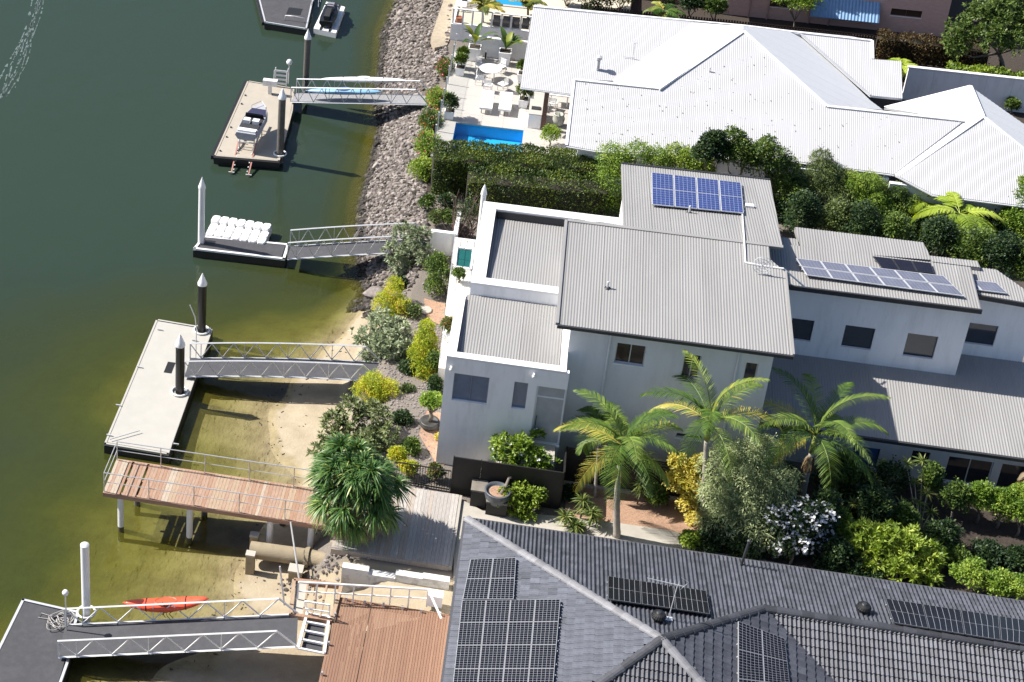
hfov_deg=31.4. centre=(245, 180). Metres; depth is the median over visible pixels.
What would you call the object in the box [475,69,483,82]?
white chair
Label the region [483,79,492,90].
white chair
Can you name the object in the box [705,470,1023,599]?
garden soil
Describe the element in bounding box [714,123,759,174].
garden tree
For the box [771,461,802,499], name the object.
garden shrub
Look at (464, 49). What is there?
potted shrub
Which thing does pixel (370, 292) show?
boulder
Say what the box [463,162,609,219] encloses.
hedge
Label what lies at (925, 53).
hedge
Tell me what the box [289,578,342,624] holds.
timber landing
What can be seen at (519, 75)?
white pot
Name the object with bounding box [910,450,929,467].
window
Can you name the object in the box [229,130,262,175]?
cradle
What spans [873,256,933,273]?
solar array
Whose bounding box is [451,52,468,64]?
potted shrub
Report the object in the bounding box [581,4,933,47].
picket fence
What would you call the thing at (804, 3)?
tree
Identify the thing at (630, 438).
palm tree
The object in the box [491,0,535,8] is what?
neighbour pool
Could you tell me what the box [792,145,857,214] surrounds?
garden tree
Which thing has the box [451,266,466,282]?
pot shrub
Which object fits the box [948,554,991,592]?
ball shrub
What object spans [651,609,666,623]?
roof vent
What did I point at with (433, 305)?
mulch patch
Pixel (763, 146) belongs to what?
garden tree
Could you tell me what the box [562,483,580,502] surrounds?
garden shrub
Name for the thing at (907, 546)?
lime shrub
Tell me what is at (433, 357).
bed shrub
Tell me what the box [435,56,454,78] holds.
bougainvillea
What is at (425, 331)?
golden conifer
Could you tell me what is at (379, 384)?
golden conifer
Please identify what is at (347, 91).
kayak
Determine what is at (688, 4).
shrub
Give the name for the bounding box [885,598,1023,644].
solar array
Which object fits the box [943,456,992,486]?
sliding door
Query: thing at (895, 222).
screen shrub
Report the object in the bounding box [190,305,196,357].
fishing rod pole
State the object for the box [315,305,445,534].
pebble mulch
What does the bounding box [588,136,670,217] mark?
garden tree
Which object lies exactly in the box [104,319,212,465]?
floating pontoon
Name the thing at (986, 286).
solar array
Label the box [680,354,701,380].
window
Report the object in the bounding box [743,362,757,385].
window
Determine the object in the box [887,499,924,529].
garden shrub
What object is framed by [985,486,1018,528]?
clipped shrub
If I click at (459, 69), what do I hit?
white pot
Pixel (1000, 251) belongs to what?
screen shrub
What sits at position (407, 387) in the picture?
bed shrub
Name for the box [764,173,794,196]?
window
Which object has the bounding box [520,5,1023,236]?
white roofed house
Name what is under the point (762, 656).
solar array
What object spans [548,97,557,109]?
white chair
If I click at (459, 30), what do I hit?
neighbour white wall
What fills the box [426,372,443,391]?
bed shrub
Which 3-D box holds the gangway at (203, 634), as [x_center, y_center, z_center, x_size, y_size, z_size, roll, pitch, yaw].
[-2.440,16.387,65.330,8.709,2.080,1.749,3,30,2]
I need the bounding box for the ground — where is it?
[0,0,1023,681]
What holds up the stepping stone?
on the pebble mulch
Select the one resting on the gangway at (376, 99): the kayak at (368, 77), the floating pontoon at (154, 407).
the kayak at (368, 77)
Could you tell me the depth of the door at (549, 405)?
71.43 m
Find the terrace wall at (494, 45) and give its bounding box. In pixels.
[468,34,527,60]
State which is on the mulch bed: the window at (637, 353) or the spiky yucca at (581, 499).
the spiky yucca at (581, 499)
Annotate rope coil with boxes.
[38,610,75,630]
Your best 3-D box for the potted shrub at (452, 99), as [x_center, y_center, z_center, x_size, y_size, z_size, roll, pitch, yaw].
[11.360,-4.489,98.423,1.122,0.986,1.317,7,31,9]
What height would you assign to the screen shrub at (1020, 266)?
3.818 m
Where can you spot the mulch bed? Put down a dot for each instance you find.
(643, 512)
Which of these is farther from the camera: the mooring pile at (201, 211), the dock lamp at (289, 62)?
the dock lamp at (289, 62)
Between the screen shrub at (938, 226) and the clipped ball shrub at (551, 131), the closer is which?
the screen shrub at (938, 226)
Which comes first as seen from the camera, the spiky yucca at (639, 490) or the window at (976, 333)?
the spiky yucca at (639, 490)
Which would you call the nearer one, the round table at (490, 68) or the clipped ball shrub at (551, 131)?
the clipped ball shrub at (551, 131)
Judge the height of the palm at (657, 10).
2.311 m
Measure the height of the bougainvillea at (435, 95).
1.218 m
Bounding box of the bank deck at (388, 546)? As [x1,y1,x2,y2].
[331,486,461,570]
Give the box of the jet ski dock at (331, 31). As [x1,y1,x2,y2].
[313,2,344,37]
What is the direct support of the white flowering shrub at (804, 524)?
on the garden soil at (1004, 533)
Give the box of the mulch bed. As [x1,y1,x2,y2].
[565,487,710,532]
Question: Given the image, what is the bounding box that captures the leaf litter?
[585,57,898,150]
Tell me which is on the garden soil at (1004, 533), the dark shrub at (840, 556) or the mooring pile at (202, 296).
the dark shrub at (840, 556)
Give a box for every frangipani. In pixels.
[305,393,400,460]
[348,306,414,362]
[380,220,437,274]
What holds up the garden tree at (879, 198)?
on the hedge soil at (429, 185)
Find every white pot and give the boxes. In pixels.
[444,108,454,119]
[455,64,465,75]
[517,70,522,81]
[518,96,528,108]
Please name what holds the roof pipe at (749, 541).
on the dark tiled house at (821, 625)
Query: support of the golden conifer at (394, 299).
on the pebble mulch
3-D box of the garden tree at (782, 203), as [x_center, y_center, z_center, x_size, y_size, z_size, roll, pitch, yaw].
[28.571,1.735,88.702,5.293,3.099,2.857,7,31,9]
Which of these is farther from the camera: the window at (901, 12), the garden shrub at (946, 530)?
the window at (901, 12)
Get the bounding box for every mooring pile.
[80,542,90,622]
[175,334,184,394]
[197,273,206,332]
[198,177,205,245]
[276,88,285,163]
[302,29,310,92]
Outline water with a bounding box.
[0,0,386,633]
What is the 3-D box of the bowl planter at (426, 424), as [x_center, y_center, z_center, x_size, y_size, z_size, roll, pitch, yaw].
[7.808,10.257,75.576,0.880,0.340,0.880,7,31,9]
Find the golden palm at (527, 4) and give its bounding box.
[509,0,547,17]
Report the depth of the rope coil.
66.94 m
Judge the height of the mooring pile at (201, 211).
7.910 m
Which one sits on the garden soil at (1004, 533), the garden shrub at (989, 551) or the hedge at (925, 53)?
the garden shrub at (989, 551)
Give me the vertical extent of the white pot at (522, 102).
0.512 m
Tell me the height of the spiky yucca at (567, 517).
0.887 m
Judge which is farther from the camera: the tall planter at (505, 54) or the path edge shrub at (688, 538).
the tall planter at (505, 54)
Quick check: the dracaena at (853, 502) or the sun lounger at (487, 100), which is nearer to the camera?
the dracaena at (853, 502)
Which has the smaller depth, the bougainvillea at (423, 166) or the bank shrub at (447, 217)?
the bank shrub at (447, 217)
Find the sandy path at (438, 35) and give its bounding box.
[430,0,455,50]
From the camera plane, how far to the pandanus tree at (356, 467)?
67.69 m
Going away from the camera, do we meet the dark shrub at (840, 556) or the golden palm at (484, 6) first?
the dark shrub at (840, 556)
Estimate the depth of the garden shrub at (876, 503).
69.75 m
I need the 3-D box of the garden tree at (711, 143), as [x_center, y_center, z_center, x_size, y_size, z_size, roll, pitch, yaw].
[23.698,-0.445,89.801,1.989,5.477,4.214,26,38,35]
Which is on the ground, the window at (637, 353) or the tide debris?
the tide debris
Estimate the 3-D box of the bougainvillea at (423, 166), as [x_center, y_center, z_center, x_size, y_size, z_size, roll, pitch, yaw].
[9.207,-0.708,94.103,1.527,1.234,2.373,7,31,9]
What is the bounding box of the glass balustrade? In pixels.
[434,34,456,138]
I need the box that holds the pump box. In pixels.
[427,589,443,607]
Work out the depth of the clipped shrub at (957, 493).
70.50 m
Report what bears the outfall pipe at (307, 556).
on the ground
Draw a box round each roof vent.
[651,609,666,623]
[856,601,871,613]
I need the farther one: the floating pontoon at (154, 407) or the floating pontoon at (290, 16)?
the floating pontoon at (290, 16)
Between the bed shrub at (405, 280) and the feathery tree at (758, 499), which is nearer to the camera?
the feathery tree at (758, 499)
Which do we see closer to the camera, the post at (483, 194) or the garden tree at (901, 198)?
the post at (483, 194)
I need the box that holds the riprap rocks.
[263,0,477,598]
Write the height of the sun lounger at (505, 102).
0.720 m
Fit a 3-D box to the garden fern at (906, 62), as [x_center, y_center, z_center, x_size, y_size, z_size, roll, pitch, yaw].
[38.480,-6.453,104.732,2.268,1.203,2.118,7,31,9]
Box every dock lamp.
[62,589,68,630]
[286,59,292,83]
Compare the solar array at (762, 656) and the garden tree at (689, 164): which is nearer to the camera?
the solar array at (762, 656)
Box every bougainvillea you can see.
[406,152,431,181]
[412,128,440,156]
[416,106,444,132]
[423,84,448,108]
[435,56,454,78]
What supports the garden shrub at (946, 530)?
on the garden soil at (1004, 533)
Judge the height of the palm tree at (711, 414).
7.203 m
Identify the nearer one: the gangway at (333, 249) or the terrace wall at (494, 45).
the gangway at (333, 249)
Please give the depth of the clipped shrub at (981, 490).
70.39 m
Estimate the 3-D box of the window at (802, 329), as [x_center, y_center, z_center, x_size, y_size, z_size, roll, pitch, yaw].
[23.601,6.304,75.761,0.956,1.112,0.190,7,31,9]
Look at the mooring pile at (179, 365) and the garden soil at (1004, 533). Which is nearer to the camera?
the garden soil at (1004, 533)
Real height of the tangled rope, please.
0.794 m
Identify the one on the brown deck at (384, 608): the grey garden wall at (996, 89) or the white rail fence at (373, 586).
the white rail fence at (373, 586)
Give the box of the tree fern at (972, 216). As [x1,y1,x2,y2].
[911,191,1005,257]
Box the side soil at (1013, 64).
[631,0,1023,185]
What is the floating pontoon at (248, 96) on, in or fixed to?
on the water
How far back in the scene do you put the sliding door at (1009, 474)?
72.79 m
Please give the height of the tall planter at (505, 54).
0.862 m
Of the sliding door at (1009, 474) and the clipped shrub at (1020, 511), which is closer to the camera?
the clipped shrub at (1020, 511)
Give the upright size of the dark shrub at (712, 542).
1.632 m
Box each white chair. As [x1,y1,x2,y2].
[475,56,483,72]
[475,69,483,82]
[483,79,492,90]
[497,77,508,90]
[498,58,506,71]
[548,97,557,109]
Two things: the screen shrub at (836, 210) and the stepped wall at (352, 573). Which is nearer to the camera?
the stepped wall at (352, 573)
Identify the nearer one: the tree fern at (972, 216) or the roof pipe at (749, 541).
the roof pipe at (749, 541)
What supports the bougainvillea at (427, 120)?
on the ground
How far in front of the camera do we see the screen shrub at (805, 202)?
86.45 m
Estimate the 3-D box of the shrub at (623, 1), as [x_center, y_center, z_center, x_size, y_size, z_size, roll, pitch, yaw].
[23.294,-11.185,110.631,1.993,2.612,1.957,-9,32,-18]
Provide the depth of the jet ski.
113.08 m
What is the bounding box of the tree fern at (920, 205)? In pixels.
[903,200,943,238]
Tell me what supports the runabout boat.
on the cradle
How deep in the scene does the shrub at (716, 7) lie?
109.03 m
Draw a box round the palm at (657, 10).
[643,1,685,18]
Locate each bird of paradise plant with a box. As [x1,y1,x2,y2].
[462,23,498,45]
[493,26,524,49]
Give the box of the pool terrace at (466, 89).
[430,51,573,159]
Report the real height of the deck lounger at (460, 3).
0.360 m
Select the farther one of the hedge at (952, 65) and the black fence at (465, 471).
the hedge at (952, 65)
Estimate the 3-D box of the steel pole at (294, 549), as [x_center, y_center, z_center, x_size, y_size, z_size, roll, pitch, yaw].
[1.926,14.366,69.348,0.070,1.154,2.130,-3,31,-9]
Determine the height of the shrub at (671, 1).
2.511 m
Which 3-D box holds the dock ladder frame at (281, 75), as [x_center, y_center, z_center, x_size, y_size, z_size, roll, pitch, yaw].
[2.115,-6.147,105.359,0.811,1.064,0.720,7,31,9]
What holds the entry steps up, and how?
on the ground
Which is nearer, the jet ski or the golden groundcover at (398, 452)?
the golden groundcover at (398, 452)
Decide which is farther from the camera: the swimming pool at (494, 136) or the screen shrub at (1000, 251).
the swimming pool at (494, 136)
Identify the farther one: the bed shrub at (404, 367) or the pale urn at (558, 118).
the pale urn at (558, 118)
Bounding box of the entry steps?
[488,442,554,472]
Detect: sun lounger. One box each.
[479,90,493,113]
[498,91,512,115]
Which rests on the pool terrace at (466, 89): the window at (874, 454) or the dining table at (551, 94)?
the dining table at (551, 94)
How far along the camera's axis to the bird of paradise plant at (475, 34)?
104.69 m
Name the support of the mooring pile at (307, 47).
in the water
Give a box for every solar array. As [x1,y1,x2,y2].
[453,599,561,681]
[463,558,516,599]
[607,576,710,614]
[651,172,744,213]
[737,621,788,681]
[796,258,963,296]
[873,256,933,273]
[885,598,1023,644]
[974,280,1007,293]
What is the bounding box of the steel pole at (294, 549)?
[290,522,299,577]
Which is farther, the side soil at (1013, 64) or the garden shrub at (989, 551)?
the side soil at (1013, 64)
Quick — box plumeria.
[488,427,562,494]
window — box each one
[451,373,488,405]
[511,382,527,410]
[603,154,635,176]
[613,343,645,367]
[675,433,701,442]
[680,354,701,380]
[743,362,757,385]
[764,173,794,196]
[769,0,787,8]
[792,318,813,342]
[840,325,874,350]
[853,446,879,469]
[890,8,921,18]
[902,333,937,360]
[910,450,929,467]
[964,323,997,347]
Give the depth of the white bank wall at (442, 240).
87.10 m
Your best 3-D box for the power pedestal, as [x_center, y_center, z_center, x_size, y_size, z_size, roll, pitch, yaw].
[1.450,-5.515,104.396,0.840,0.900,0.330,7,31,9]
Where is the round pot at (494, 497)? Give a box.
[484,481,511,506]
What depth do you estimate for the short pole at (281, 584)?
65.68 m
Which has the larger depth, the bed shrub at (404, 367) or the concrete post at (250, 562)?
the bed shrub at (404, 367)
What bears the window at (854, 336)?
in the grey roofed house at (553, 309)
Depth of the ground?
72.75 m
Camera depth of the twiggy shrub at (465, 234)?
87.85 m
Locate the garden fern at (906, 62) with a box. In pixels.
[887,58,917,77]
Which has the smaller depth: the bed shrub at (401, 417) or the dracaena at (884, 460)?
the dracaena at (884, 460)
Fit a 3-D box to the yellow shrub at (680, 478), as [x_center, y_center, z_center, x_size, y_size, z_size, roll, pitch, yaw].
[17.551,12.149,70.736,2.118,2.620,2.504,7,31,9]
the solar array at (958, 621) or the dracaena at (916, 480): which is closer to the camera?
the solar array at (958, 621)
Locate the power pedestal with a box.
[263,78,277,93]
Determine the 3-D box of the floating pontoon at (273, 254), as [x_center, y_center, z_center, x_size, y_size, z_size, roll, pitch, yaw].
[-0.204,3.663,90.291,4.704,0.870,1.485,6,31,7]
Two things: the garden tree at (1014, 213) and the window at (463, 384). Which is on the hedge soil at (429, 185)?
the garden tree at (1014, 213)
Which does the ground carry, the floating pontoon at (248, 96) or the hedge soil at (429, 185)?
the hedge soil at (429, 185)
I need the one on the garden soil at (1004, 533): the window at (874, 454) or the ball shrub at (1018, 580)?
the ball shrub at (1018, 580)
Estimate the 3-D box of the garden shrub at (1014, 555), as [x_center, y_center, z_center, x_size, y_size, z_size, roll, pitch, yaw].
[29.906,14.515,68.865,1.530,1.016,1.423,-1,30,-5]
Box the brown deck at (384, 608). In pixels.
[319,596,449,681]
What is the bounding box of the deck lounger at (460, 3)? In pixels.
[456,0,467,11]
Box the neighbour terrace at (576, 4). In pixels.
[455,0,630,30]
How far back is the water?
94.49 m
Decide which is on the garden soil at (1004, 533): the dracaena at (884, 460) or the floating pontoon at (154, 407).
the dracaena at (884, 460)
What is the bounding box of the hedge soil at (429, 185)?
[427,154,915,237]
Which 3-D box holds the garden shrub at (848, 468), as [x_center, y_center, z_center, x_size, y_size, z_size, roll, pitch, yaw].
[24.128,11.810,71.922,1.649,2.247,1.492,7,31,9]
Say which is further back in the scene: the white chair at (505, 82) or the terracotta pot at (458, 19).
the terracotta pot at (458, 19)
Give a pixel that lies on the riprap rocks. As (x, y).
(396, 127)
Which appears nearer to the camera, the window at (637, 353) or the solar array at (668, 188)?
the window at (637, 353)
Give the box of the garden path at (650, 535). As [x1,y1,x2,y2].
[453,499,705,587]
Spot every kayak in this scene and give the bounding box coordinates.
[123,596,208,612]
[306,87,381,94]
[322,76,404,82]
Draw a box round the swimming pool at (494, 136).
[451,123,523,150]
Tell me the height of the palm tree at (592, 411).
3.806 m
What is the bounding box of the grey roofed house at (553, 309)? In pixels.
[436,162,1023,488]
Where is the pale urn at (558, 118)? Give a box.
[553,111,564,126]
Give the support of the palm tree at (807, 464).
on the garden soil at (1004, 533)
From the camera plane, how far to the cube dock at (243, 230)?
91.40 m
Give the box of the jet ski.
[319,1,337,26]
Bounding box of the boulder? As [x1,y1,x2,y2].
[363,286,383,298]
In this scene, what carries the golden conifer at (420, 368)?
on the ground
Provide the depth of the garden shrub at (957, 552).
68.60 m
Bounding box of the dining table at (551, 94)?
[550,93,568,107]
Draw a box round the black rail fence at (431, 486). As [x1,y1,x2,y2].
[396,462,450,490]
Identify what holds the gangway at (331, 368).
on the ground
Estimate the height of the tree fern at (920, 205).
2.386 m
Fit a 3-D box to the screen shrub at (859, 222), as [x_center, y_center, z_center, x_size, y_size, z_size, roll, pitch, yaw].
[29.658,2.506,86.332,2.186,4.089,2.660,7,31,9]
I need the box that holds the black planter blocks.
[470,479,507,516]
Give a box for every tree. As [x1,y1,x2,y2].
[301,431,415,551]
[418,390,442,421]
[553,388,682,538]
[565,405,629,497]
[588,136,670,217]
[639,350,782,517]
[645,141,717,171]
[688,127,733,171]
[693,430,804,557]
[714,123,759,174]
[735,133,811,206]
[754,367,890,500]
[771,0,825,27]
[773,183,869,235]
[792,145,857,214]
[837,167,906,225]
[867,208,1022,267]
[882,180,924,230]
[939,0,1023,67]
[992,174,1023,241]
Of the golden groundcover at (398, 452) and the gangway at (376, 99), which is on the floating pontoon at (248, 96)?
the gangway at (376, 99)
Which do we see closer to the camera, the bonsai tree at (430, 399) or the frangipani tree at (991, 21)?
the bonsai tree at (430, 399)
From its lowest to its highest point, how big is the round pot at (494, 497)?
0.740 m
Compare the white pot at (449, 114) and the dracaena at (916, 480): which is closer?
the dracaena at (916, 480)
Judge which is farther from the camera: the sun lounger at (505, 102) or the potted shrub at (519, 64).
the potted shrub at (519, 64)
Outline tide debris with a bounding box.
[157,332,351,669]
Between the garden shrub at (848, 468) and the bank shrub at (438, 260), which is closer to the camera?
the garden shrub at (848, 468)
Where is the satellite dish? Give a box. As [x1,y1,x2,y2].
[752,257,772,273]
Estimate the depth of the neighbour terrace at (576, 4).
110.23 m
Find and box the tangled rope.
[161,602,172,619]
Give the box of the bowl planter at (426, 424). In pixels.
[419,414,439,430]
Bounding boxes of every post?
[245,550,255,574]
[249,531,258,546]
[288,563,303,581]
[473,185,486,264]
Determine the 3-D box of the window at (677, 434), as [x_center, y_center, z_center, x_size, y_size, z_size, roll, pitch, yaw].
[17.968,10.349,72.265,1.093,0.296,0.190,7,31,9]
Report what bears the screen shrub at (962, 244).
on the ground
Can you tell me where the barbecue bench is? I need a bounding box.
[527,98,543,128]
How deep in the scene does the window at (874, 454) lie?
73.63 m
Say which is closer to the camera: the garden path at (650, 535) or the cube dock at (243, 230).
the garden path at (650, 535)
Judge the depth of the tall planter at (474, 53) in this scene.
104.93 m
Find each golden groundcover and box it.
[387,444,409,462]
[397,459,419,477]
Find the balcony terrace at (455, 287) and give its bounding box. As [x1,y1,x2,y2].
[438,222,475,390]
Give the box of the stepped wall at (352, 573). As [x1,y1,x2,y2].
[341,562,449,592]
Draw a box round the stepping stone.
[421,306,431,313]
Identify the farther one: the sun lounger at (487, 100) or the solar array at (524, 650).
the sun lounger at (487, 100)
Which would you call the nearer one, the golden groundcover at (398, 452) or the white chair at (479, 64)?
the golden groundcover at (398, 452)
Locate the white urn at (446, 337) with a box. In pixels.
[443,330,449,342]
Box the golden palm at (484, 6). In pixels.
[470,0,504,22]
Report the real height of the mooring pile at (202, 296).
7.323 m
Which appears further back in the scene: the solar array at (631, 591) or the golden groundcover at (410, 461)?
the golden groundcover at (410, 461)
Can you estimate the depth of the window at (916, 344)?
75.10 m
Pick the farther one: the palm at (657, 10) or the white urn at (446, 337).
the palm at (657, 10)
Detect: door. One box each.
[530,386,566,447]
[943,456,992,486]
[996,464,1023,487]
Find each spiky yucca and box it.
[554,508,580,528]
[561,518,589,533]
[571,492,595,517]
[577,505,605,530]
[628,475,648,503]
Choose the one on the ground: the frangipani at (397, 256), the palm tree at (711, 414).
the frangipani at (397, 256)
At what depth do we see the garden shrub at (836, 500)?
69.22 m
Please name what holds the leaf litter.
on the white roofed house at (966, 143)
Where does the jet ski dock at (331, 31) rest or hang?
on the water
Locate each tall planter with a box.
[468,43,481,61]
[499,47,511,65]
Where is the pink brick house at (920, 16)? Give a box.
[654,0,951,36]
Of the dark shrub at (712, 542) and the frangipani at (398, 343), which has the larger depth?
the frangipani at (398, 343)
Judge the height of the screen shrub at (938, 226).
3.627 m
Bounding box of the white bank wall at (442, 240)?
[429,211,460,255]
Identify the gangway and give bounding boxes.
[57,598,297,657]
[184,342,380,380]
[287,222,428,259]
[290,78,429,105]
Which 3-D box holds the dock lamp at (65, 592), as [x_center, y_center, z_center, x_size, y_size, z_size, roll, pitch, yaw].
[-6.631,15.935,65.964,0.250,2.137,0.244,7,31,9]
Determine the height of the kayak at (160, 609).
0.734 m
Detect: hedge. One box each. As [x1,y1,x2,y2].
[431,138,604,197]
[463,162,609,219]
[874,27,990,72]
[945,59,1023,76]
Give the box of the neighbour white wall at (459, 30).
[450,0,531,41]
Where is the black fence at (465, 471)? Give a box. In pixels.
[450,446,746,509]
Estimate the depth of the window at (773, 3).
111.53 m
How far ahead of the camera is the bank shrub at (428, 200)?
90.68 m
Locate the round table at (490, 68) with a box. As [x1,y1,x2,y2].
[480,63,501,81]
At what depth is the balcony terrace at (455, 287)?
82.66 m
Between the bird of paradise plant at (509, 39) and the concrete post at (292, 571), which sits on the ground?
the concrete post at (292, 571)
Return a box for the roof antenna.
[648,576,688,621]
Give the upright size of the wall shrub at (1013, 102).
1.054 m
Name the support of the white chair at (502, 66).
on the pool terrace at (466, 89)
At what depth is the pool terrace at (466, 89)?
100.08 m
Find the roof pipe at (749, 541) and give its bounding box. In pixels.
[740,539,751,565]
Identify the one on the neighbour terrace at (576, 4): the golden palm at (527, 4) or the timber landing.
the golden palm at (527, 4)
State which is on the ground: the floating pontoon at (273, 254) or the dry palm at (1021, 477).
the dry palm at (1021, 477)
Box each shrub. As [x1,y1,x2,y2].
[391,408,414,426]
[392,274,408,289]
[396,358,416,375]
[400,382,416,393]
[401,435,422,456]
[404,303,422,319]
[417,192,436,210]
[420,250,452,297]
[421,348,439,370]
[425,190,488,238]
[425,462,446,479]
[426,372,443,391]
[427,207,443,226]
[436,191,457,209]
[438,315,452,333]
[439,207,456,224]
[442,92,460,109]
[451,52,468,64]
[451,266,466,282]
[455,45,469,56]
[496,479,548,522]
[515,83,534,97]
[516,58,524,70]
[539,123,564,145]
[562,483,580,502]
[573,0,613,10]
[611,0,635,8]
[642,481,669,506]
[658,0,678,11]
[661,451,713,526]
[678,0,704,17]
[678,529,702,549]
[692,513,776,560]
[701,0,728,19]
[759,493,840,564]
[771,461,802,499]
[780,187,825,237]
[809,454,910,517]
[809,485,849,535]
[812,533,886,579]
[813,195,852,232]
[826,450,861,487]
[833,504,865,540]
[838,197,880,236]
[844,516,949,586]
[853,483,897,522]
[870,206,910,239]
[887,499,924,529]
[917,460,946,505]
[918,210,962,256]
[923,516,964,549]
[937,475,972,517]
[941,541,971,564]
[943,220,997,268]
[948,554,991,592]
[968,536,1005,571]
[969,477,999,523]
[975,225,1023,278]
[975,565,1017,596]
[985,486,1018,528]
[1002,241,1023,281]
[1004,96,1021,113]
[1004,544,1023,572]
[1008,493,1023,536]
[1009,572,1023,599]
[1010,481,1023,503]
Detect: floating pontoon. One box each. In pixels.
[0,598,95,681]
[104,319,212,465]
[193,236,288,267]
[211,80,293,168]
[256,0,320,35]
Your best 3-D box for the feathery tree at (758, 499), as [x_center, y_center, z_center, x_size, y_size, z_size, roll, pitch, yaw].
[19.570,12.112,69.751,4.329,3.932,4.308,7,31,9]
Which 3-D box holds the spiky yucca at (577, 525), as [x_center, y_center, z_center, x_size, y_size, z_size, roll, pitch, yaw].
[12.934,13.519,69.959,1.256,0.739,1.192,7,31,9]
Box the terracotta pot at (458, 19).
[456,16,461,22]
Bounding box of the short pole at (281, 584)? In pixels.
[279,566,284,604]
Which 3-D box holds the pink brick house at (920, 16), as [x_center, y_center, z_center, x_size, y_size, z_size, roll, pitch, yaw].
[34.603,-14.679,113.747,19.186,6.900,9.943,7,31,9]
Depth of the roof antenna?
59.67 m
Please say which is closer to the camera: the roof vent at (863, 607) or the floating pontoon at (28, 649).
the roof vent at (863, 607)
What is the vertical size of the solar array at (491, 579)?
0.595 m
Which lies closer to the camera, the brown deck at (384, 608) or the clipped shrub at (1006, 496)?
the brown deck at (384, 608)
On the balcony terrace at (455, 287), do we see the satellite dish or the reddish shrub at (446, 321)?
the reddish shrub at (446, 321)
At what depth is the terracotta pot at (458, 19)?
108.20 m
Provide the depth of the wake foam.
109.87 m
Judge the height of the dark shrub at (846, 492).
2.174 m
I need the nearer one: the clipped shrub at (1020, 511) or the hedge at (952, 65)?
the clipped shrub at (1020, 511)
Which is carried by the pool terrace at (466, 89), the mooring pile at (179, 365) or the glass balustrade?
the glass balustrade
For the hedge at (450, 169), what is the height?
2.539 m
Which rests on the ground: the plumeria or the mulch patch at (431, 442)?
the mulch patch at (431, 442)
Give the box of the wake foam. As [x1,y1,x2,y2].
[0,0,42,97]
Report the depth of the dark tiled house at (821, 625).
60.96 m
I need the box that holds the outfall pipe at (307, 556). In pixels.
[249,541,324,567]
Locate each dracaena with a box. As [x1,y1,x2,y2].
[845,472,907,508]
[859,456,902,485]
[897,453,939,534]
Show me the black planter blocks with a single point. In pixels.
(478, 499)
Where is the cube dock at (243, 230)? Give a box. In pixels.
[206,215,271,244]
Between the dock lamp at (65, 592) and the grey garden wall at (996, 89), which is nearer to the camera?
the dock lamp at (65, 592)
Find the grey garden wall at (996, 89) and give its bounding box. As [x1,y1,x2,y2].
[902,65,1023,112]
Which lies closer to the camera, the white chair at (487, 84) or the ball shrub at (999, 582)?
the ball shrub at (999, 582)
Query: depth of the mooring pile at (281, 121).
97.24 m
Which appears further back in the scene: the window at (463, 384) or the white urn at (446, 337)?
the white urn at (446, 337)
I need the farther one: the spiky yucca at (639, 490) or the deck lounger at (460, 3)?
the deck lounger at (460, 3)
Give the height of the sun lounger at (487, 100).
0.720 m
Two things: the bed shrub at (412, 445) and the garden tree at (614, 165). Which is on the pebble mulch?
the bed shrub at (412, 445)
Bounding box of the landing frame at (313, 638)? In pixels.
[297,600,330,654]
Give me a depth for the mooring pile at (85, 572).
66.42 m
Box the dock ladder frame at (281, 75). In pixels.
[274,67,288,87]
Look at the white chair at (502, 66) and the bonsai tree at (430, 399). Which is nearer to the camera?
the bonsai tree at (430, 399)
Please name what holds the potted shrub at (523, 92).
in the white pot at (522, 102)
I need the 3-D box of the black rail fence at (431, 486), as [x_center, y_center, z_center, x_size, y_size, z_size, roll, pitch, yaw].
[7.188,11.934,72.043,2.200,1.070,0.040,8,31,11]
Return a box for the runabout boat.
[235,101,267,140]
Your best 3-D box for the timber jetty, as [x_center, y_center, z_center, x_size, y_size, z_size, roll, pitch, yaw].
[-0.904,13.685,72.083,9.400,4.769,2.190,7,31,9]
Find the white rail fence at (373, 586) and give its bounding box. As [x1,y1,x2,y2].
[297,581,441,618]
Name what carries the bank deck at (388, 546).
on the ground
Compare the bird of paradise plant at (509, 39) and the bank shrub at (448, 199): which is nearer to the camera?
the bank shrub at (448, 199)
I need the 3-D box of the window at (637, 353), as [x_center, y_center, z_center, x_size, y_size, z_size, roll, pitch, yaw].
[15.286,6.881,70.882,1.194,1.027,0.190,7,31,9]
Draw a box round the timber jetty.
[103,441,332,548]
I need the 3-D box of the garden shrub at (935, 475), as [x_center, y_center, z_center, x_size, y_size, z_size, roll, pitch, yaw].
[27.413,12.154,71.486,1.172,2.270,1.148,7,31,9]
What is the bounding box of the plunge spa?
[454,246,474,270]
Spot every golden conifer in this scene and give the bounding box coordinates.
[349,368,402,403]
[367,275,415,317]
[407,343,437,381]
[410,317,440,360]
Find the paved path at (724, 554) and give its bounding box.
[705,550,792,565]
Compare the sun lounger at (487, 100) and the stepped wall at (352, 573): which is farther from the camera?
the sun lounger at (487, 100)
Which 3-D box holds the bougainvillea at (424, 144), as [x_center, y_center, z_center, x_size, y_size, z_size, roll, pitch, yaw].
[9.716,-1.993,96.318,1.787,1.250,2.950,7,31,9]
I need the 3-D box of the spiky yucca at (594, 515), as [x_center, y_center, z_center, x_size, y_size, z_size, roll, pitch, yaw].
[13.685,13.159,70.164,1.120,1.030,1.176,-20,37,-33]
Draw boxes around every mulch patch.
[419,410,443,464]
[424,298,444,324]
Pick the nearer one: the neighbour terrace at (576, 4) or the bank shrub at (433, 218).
the bank shrub at (433, 218)
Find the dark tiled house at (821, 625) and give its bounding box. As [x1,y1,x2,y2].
[440,515,1023,681]

